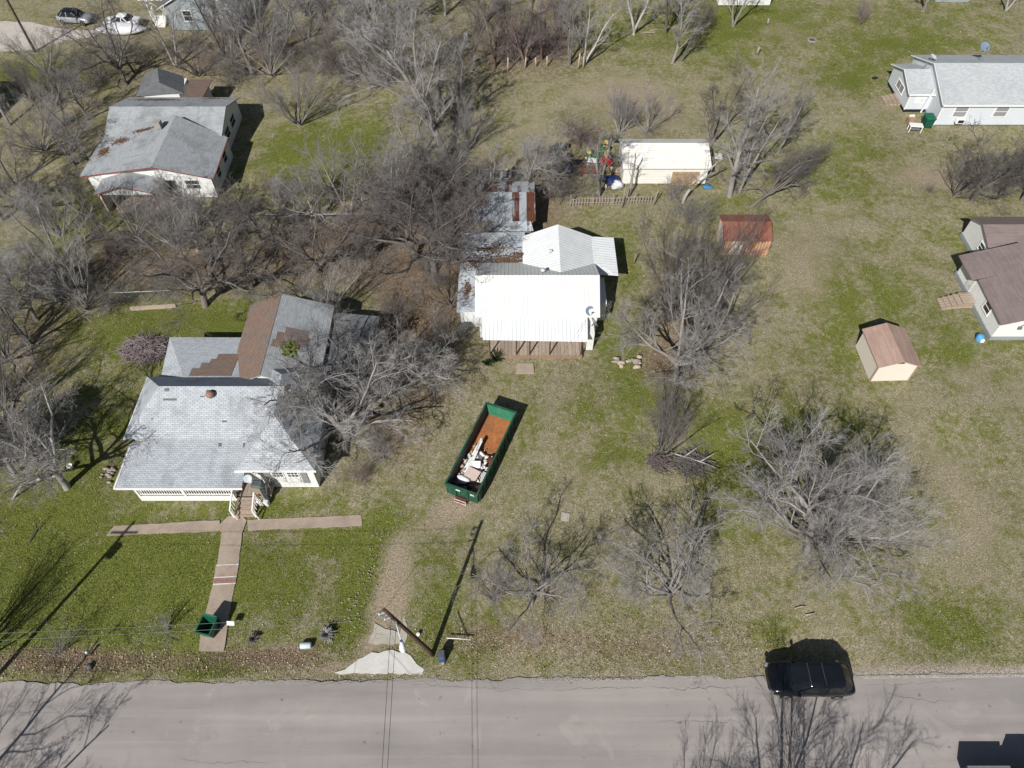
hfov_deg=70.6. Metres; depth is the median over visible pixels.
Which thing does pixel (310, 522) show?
path
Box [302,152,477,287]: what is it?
spreading tree
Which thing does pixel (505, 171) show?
rowing boat
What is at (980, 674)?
gravel
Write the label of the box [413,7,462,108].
tall tree
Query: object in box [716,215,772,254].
shed
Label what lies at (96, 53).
spreading tree
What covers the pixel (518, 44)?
tall tree
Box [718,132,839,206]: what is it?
spreading tree
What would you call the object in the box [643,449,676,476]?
brush pile
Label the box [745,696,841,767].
many stemmed tree
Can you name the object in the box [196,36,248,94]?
thicket bush
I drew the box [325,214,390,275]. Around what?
thicket bush
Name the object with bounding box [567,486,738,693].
spreading tree
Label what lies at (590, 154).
riding mower
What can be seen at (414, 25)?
tall tree
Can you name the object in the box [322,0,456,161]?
tall tree
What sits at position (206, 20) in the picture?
tall tree
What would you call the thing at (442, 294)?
many stemmed tree
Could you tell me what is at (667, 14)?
tall tree
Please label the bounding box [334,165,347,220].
dead tree
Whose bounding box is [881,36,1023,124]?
house
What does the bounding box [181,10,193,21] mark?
window
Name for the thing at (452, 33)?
thicket bush
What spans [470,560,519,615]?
shrub
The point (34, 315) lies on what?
spreading tree
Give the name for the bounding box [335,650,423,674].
driveway
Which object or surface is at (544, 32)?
tall tree
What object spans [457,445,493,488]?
scraps
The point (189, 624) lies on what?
power line
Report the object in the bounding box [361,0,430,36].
spreading tree
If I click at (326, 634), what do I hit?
yucca
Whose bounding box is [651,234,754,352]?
tall tree
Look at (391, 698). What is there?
power line
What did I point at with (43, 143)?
many stemmed tree
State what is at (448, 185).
spreading tree
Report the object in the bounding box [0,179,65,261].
tall tree
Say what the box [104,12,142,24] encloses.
white car
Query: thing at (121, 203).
slab
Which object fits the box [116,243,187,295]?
thicket bush
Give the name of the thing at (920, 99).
window
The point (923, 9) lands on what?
tall tree
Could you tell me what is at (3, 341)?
many stemmed tree
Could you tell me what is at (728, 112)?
tall tree
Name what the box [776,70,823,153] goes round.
tall tree
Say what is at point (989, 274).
house
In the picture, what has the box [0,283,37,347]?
tall tree
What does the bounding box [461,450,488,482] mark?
plaster heap
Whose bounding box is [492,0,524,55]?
tall tree
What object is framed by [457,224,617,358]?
house
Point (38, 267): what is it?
thicket bush
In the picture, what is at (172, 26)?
tall tree
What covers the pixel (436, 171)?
thicket bush
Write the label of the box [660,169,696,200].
thicket bush
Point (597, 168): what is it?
tall tree
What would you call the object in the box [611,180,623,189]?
white bag
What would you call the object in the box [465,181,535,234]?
shed
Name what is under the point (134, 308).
slab
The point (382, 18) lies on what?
many stemmed tree
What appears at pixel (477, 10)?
tall tree
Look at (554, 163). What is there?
spreading tree
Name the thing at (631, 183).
dead tree
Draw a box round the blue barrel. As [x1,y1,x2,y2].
[564,164,572,175]
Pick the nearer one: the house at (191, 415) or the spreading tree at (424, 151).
the house at (191, 415)
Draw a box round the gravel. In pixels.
[42,654,1023,685]
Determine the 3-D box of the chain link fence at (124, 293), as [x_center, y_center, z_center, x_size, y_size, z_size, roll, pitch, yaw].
[-31.178,-7.410,61.186,5.723,1.250,0.064,-3,53,-2]
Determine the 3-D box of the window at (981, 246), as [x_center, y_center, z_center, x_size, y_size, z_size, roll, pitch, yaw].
[41.370,-12.020,63.756,0.100,0.840,1.000,0,53,0]
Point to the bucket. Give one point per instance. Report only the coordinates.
(70, 467)
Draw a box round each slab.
[116,198,174,212]
[129,304,175,310]
[516,363,533,373]
[561,512,569,521]
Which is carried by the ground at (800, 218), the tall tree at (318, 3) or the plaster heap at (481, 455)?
the tall tree at (318, 3)
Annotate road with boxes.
[0,672,1023,767]
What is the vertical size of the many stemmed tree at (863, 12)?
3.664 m
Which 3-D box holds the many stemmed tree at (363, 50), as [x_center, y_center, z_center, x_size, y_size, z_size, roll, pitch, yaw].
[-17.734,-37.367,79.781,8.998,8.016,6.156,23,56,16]
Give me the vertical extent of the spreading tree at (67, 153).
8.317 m
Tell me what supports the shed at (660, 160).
on the ground at (800, 218)
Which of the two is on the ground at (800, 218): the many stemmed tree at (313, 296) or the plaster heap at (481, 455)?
the many stemmed tree at (313, 296)
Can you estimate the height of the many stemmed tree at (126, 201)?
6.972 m
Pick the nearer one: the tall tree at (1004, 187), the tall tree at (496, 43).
the tall tree at (1004, 187)
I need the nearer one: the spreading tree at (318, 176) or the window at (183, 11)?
the spreading tree at (318, 176)
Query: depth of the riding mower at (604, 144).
73.81 m
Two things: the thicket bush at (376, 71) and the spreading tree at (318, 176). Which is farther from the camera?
the thicket bush at (376, 71)
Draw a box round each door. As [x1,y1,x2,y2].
[166,180,179,196]
[670,172,686,184]
[685,172,699,184]
[729,241,743,254]
[965,278,975,291]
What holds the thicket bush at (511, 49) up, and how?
on the ground at (800, 218)
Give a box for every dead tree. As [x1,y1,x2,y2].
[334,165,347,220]
[619,145,646,198]
[681,146,737,203]
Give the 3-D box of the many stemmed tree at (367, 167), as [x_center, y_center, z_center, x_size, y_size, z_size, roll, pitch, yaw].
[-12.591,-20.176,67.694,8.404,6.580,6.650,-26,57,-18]
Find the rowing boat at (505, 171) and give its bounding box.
[476,169,520,180]
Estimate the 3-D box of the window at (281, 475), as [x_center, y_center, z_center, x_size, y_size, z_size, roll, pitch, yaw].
[-16.016,6.200,49.468,0.883,0.760,0.100,0,53,0]
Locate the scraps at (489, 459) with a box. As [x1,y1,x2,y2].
[483,455,493,464]
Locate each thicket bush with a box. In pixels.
[0,407,47,468]
[4,230,72,299]
[59,42,118,98]
[78,211,137,269]
[81,264,144,318]
[82,21,132,67]
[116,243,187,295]
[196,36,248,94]
[241,16,295,69]
[253,167,297,205]
[257,15,339,80]
[324,37,365,90]
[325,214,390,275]
[326,455,373,489]
[350,413,399,474]
[361,56,418,90]
[369,33,438,87]
[371,282,415,336]
[401,137,468,204]
[423,3,475,69]
[488,168,525,197]
[494,22,537,66]
[526,9,579,63]
[532,150,622,203]
[550,103,604,151]
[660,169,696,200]
[661,190,719,227]
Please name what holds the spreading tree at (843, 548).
on the ground at (800, 218)
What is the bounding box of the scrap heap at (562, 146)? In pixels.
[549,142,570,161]
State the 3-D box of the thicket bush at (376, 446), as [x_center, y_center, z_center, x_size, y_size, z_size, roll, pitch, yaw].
[-9.981,4.330,51.356,4.973,2.967,3.691,32,59,22]
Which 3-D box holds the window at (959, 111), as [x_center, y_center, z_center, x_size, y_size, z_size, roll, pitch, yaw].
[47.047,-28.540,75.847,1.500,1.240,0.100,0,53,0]
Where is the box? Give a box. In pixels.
[906,114,916,124]
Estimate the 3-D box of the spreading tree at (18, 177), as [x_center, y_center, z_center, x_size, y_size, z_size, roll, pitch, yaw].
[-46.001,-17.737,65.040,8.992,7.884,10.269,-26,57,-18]
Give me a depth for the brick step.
47.00 m
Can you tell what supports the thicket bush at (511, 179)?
on the ground at (800, 218)
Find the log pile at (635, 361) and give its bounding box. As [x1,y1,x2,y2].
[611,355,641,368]
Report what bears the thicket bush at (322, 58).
on the ground at (800, 218)
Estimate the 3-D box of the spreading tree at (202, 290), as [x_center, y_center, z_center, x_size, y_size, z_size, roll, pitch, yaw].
[-25.905,-10.145,58.828,14.540,8.752,19.144,-10,54,-8]
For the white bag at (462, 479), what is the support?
in the dumpster
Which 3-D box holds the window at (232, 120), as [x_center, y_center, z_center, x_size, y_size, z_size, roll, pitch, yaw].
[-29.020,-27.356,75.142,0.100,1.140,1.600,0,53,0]
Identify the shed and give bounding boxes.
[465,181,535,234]
[618,139,711,184]
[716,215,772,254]
[855,323,921,381]
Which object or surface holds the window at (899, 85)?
in the house at (955, 89)
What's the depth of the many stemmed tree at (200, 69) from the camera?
80.58 m
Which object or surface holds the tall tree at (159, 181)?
on the ground at (800, 218)
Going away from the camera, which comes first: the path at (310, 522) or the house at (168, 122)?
the path at (310, 522)
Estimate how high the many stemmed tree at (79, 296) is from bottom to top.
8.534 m
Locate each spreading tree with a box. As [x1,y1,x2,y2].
[0,83,106,185]
[0,128,54,225]
[0,206,65,310]
[0,234,61,368]
[0,355,77,490]
[0,369,100,536]
[37,0,162,102]
[101,195,288,339]
[135,172,230,253]
[205,171,314,262]
[239,326,427,494]
[247,286,449,480]
[248,155,346,246]
[249,177,368,296]
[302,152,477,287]
[314,0,409,36]
[329,149,438,249]
[338,316,454,415]
[347,170,517,325]
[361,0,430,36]
[363,124,461,215]
[363,302,471,401]
[382,132,487,233]
[418,153,503,257]
[448,508,592,656]
[510,122,577,195]
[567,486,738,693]
[595,228,773,426]
[688,0,719,33]
[697,401,922,617]
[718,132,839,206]
[741,432,950,605]
[954,116,1023,215]
[985,128,1023,204]
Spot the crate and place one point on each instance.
(616, 170)
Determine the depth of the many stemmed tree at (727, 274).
54.95 m
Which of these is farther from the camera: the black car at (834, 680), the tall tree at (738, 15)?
the tall tree at (738, 15)
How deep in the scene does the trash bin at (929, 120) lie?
76.28 m
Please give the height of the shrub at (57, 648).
2.386 m
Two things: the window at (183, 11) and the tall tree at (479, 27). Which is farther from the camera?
the window at (183, 11)
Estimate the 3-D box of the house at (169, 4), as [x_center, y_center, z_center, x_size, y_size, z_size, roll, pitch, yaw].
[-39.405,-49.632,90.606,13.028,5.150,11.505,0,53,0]
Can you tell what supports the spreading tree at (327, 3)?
on the ground at (800, 218)
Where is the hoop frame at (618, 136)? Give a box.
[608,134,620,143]
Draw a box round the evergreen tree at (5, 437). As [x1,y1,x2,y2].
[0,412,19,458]
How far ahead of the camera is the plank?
51.31 m
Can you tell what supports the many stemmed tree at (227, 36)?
on the ground at (800, 218)
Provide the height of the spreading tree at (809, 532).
9.138 m
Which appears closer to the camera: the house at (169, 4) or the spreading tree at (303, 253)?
the spreading tree at (303, 253)
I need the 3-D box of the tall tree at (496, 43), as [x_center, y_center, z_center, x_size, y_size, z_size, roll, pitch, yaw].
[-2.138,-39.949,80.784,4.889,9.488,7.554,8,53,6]
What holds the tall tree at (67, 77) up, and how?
on the ground at (800, 218)
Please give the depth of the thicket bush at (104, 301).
60.30 m
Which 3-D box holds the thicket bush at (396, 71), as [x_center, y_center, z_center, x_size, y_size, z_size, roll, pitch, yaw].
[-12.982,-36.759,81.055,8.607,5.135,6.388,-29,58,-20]
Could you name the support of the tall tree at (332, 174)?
on the ground at (800, 218)
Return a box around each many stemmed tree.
[0,21,71,74]
[0,49,80,104]
[0,53,32,101]
[0,80,67,151]
[0,182,69,236]
[0,186,101,325]
[0,276,42,367]
[0,315,54,410]
[0,345,45,421]
[52,162,167,252]
[105,186,191,246]
[150,15,220,76]
[174,0,246,59]
[196,0,303,38]
[196,5,304,82]
[229,50,337,126]
[231,249,372,335]
[279,0,315,16]
[294,6,364,66]
[315,15,394,79]
[322,129,410,194]
[335,0,357,11]
[335,0,415,60]
[379,56,458,129]
[389,124,476,201]
[406,243,490,318]
[421,301,481,351]
[437,88,496,153]
[468,0,550,66]
[542,0,600,41]
[597,82,647,131]
[614,77,677,137]
[630,187,776,329]
[630,367,714,473]
[663,197,783,336]
[714,395,979,608]
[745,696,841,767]
[853,0,874,24]
[942,139,1018,197]
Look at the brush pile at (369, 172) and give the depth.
68.27 m
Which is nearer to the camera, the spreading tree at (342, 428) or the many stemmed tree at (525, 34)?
the spreading tree at (342, 428)
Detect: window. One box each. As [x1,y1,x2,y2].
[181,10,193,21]
[184,180,202,189]
[217,165,222,179]
[222,151,227,164]
[224,124,231,140]
[229,111,235,129]
[271,473,285,477]
[286,473,300,477]
[895,78,904,94]
[914,96,925,103]
[951,107,969,116]
[976,240,985,250]
[981,300,991,316]
[991,107,1010,116]
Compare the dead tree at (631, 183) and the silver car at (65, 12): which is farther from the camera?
the silver car at (65, 12)
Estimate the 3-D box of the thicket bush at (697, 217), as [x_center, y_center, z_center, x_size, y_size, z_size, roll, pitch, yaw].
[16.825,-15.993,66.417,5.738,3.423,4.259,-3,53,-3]
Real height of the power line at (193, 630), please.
1.346 m
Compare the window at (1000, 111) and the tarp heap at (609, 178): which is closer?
the tarp heap at (609, 178)
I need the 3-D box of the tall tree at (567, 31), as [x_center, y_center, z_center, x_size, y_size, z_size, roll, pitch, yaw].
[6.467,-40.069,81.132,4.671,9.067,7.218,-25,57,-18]
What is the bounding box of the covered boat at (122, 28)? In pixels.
[94,21,145,34]
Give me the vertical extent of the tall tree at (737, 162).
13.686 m
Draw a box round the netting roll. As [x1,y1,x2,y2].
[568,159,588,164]
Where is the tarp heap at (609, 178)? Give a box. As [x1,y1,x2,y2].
[602,175,618,185]
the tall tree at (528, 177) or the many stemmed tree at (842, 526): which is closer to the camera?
the many stemmed tree at (842, 526)
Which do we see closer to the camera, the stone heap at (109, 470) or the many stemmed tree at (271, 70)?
the stone heap at (109, 470)
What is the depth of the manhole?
87.76 m
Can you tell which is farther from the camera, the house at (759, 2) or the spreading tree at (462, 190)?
the house at (759, 2)
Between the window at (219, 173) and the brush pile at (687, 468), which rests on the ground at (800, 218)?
the brush pile at (687, 468)
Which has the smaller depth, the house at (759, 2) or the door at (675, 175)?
the door at (675, 175)
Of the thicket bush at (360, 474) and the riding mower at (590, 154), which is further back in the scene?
the riding mower at (590, 154)
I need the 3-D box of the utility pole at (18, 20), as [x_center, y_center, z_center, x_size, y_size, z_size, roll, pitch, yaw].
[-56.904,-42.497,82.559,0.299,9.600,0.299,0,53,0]
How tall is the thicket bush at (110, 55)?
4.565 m
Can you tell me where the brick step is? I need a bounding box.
[213,564,238,584]
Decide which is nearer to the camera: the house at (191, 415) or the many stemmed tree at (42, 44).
the house at (191, 415)
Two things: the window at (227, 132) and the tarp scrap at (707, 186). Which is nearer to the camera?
the tarp scrap at (707, 186)
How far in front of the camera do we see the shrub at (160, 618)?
44.28 m
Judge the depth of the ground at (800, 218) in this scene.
55.83 m
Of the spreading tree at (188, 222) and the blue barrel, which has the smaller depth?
the spreading tree at (188, 222)
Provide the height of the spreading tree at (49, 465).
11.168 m
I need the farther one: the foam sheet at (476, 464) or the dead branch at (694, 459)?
the dead branch at (694, 459)
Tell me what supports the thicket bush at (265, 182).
on the ground at (800, 218)
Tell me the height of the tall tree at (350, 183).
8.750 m
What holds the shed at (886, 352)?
on the ground at (800, 218)
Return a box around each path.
[106,520,219,535]
[199,516,246,651]
[247,515,361,530]
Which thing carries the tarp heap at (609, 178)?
on the ground at (800, 218)
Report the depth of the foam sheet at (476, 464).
51.00 m
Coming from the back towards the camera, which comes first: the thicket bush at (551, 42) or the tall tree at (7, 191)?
the thicket bush at (551, 42)
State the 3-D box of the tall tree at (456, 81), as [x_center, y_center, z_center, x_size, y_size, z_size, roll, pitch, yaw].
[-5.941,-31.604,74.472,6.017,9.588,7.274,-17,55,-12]
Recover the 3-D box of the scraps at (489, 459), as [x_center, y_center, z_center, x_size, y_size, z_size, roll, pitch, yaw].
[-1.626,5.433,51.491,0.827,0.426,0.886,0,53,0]
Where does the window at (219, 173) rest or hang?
in the house at (168, 122)
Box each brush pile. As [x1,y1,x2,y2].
[359,168,381,208]
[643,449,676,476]
[669,445,719,483]
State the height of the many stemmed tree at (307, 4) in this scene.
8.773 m
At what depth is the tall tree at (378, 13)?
85.23 m
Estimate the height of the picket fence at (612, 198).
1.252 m
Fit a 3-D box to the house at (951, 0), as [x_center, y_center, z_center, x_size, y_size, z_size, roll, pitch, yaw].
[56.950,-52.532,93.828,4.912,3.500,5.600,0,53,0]
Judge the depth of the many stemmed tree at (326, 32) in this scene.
81.55 m
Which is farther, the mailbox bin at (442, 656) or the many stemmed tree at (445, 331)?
the many stemmed tree at (445, 331)
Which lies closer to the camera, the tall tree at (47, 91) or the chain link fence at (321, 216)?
the chain link fence at (321, 216)
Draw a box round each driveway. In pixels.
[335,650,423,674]
[368,616,407,644]
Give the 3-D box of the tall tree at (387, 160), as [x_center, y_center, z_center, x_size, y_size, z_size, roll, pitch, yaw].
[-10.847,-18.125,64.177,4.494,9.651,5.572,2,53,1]
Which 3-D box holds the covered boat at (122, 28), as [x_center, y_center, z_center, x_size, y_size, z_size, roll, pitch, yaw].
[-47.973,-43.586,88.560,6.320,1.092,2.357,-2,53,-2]
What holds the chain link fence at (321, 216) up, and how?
on the ground at (800, 218)
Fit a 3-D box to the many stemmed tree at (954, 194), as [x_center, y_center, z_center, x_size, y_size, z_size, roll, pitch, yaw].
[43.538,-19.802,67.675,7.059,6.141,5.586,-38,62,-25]
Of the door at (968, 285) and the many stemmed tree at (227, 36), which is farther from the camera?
the many stemmed tree at (227, 36)
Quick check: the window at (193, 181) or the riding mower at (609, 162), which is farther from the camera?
the riding mower at (609, 162)
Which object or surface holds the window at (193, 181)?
in the house at (168, 122)
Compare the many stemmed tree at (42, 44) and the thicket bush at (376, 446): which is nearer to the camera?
the thicket bush at (376, 446)
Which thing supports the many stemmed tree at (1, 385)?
on the ground at (800, 218)
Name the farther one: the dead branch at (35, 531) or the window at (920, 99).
the window at (920, 99)
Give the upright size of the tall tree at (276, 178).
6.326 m
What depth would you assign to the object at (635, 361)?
57.47 m
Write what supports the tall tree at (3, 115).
on the ground at (800, 218)
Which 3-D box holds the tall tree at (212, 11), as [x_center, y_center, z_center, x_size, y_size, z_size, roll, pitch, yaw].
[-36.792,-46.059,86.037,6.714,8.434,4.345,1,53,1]
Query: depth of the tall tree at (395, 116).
69.36 m
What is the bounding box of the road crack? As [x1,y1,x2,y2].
[653,686,728,690]
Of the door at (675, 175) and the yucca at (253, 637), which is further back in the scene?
the door at (675, 175)
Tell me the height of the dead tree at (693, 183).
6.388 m
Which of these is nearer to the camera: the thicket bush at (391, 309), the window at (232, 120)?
the thicket bush at (391, 309)
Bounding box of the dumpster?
[444,402,516,505]
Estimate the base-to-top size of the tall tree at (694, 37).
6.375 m
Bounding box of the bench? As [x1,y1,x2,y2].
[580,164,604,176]
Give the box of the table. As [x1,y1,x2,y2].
[907,122,923,132]
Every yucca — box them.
[246,631,260,646]
[319,624,337,644]
[479,358,493,365]
[488,348,503,363]
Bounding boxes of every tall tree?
[0,83,10,125]
[0,125,14,184]
[0,170,18,221]
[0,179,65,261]
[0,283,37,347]
[15,61,85,126]
[45,56,105,120]
[59,167,111,236]
[132,0,195,67]
[141,163,228,240]
[181,0,247,55]
[193,0,221,30]
[206,0,260,75]
[212,224,272,288]
[259,165,307,219]
[269,0,326,54]
[272,0,326,47]
[287,128,340,190]
[291,129,363,215]
[302,0,339,43]
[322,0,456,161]
[356,0,396,39]
[364,119,412,220]
[372,92,436,159]
[380,0,434,82]
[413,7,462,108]
[423,29,481,116]
[443,0,446,15]
[460,0,480,30]
[461,0,516,65]
[462,132,509,192]
[469,0,510,67]
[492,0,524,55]
[496,0,554,66]
[513,113,568,183]
[524,0,564,60]
[551,0,594,64]
[562,0,620,65]
[576,117,633,197]
[614,0,664,34]
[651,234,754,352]
[654,0,695,33]
[666,0,709,63]
[680,4,709,61]
[695,50,753,147]
[696,56,806,197]
[722,0,756,26]
[728,84,810,194]
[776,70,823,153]
[921,0,929,11]
[997,130,1023,197]
[1004,0,1015,10]
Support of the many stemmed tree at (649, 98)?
on the ground at (800, 218)
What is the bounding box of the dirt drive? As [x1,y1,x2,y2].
[0,21,98,51]
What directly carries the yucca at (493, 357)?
on the ground at (800, 218)
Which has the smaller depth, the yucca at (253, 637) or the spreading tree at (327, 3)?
the yucca at (253, 637)
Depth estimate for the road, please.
41.60 m
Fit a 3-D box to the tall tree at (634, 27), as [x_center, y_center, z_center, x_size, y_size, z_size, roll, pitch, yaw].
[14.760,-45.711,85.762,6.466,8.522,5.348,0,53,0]
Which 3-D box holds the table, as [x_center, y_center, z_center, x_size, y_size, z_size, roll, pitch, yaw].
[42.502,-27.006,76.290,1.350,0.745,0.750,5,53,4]
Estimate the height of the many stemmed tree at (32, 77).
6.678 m
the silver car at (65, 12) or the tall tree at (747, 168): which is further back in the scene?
the silver car at (65, 12)
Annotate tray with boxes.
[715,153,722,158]
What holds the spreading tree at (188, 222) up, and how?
on the ground at (800, 218)
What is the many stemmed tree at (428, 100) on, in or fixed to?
on the ground at (800, 218)
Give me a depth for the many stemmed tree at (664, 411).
50.05 m
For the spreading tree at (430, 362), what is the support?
on the ground at (800, 218)
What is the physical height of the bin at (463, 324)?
1.080 m
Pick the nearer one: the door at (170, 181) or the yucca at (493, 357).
the yucca at (493, 357)
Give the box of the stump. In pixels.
[86,663,93,670]
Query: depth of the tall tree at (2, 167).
69.44 m
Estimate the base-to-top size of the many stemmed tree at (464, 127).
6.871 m
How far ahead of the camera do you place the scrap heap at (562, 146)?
73.84 m
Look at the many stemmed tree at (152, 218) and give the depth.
63.38 m
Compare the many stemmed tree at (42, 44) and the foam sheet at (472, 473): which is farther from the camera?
the many stemmed tree at (42, 44)
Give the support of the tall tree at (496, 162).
on the ground at (800, 218)
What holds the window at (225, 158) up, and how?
in the house at (168, 122)
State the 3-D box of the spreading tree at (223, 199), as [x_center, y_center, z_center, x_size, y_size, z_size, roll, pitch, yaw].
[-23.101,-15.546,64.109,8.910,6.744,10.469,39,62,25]
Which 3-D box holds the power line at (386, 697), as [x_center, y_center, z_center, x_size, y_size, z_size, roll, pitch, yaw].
[-5.835,22.993,29.823,0.022,0.534,27.245,-2,53,-1]
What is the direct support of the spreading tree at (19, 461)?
on the ground at (800, 218)
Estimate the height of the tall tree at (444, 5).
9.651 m
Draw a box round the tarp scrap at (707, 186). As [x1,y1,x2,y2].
[702,184,713,188]
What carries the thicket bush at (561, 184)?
on the ground at (800, 218)
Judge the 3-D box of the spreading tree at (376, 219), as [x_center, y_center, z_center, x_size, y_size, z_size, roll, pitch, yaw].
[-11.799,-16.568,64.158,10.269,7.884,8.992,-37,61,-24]
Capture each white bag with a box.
[457,474,469,483]
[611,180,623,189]
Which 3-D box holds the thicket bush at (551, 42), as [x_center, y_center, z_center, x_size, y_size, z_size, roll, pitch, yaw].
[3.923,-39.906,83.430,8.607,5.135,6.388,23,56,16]
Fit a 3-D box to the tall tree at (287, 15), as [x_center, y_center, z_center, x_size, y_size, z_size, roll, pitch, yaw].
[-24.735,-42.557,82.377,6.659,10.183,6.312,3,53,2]
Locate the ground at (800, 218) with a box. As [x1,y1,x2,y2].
[0,0,1023,685]
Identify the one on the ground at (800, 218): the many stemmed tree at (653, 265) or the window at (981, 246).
the many stemmed tree at (653, 265)
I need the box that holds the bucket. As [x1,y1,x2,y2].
[66,463,73,469]
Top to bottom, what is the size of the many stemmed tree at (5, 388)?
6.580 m
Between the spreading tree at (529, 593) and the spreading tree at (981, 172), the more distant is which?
the spreading tree at (981, 172)
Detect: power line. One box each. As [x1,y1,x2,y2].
[0,614,374,633]
[13,620,375,639]
[382,627,390,764]
[386,336,574,607]
[387,630,395,767]
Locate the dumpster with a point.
(494, 424)
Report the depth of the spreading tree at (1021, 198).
66.73 m
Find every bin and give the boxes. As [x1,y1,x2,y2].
[194,613,221,637]
[438,649,445,664]
[460,322,467,336]
[921,113,936,127]
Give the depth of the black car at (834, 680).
41.87 m
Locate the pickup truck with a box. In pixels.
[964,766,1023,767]
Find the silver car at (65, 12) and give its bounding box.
[55,7,93,25]
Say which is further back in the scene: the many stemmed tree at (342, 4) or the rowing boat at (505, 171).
the many stemmed tree at (342, 4)
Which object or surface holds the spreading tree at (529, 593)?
on the ground at (800, 218)
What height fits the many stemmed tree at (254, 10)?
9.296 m
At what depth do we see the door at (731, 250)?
64.42 m
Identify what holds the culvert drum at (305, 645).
on the ground at (800, 218)
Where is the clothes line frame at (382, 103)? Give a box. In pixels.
[376,102,395,120]
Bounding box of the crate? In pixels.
[611,167,620,172]
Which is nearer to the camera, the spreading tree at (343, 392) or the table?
the spreading tree at (343, 392)
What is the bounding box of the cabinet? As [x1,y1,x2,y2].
[250,480,271,506]
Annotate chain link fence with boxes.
[106,290,179,302]
[247,212,461,224]
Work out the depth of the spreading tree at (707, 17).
87.80 m
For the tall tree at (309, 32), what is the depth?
82.43 m
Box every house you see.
[80,68,241,211]
[113,293,379,519]
[144,0,253,29]
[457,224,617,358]
[717,0,770,4]
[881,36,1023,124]
[934,0,968,1]
[936,217,1023,339]
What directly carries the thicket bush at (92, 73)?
on the ground at (800, 218)
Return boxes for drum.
[300,642,311,648]
[975,333,984,342]
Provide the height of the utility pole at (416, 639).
8.353 m
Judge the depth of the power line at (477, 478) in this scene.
44.06 m
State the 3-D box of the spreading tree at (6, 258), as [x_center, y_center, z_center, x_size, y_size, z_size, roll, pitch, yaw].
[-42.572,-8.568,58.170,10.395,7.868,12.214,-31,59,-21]
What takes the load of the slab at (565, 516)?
on the ground at (800, 218)
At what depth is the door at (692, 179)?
70.45 m
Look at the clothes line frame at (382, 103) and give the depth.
76.24 m
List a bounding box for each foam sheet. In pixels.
[464,466,480,480]
[472,461,480,467]
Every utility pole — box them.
[6,0,35,51]
[378,608,434,656]
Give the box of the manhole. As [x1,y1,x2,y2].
[807,37,816,42]
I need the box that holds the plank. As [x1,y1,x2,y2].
[464,440,482,472]
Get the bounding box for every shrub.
[18,620,84,662]
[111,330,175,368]
[133,608,174,648]
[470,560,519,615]
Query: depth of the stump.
43.39 m
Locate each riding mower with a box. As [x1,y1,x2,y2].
[583,147,600,159]
[598,140,610,153]
[601,150,613,167]
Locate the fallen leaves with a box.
[0,3,1017,677]
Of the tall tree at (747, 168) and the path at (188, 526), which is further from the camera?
the tall tree at (747, 168)
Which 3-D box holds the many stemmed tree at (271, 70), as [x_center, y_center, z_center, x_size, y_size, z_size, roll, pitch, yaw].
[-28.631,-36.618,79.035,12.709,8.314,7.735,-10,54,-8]
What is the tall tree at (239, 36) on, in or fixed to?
on the ground at (800, 218)
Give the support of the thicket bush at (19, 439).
on the ground at (800, 218)
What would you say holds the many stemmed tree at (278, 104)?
on the ground at (800, 218)
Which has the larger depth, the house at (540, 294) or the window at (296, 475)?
the house at (540, 294)
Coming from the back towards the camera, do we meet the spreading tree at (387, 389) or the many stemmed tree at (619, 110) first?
the many stemmed tree at (619, 110)
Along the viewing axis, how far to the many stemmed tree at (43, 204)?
64.42 m
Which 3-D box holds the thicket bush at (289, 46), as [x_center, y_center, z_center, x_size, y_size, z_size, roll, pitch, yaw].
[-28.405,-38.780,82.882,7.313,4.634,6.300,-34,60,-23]
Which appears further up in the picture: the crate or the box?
the box
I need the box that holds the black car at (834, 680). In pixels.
[764,656,855,699]
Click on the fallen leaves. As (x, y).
(404, 483)
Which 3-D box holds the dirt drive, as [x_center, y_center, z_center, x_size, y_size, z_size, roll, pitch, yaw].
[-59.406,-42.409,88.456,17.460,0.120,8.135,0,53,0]
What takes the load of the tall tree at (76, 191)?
on the ground at (800, 218)
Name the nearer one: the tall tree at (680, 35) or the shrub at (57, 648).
the shrub at (57, 648)
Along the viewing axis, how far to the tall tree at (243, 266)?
60.05 m
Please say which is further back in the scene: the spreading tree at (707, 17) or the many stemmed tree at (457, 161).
the spreading tree at (707, 17)
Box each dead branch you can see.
[28,517,48,542]
[669,443,718,468]
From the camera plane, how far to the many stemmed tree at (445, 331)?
56.93 m
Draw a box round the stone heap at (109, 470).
[99,467,115,483]
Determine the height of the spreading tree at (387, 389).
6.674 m
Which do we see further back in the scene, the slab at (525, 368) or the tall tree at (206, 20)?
the tall tree at (206, 20)
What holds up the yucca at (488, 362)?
on the ground at (800, 218)
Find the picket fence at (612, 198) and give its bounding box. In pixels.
[569,191,655,205]

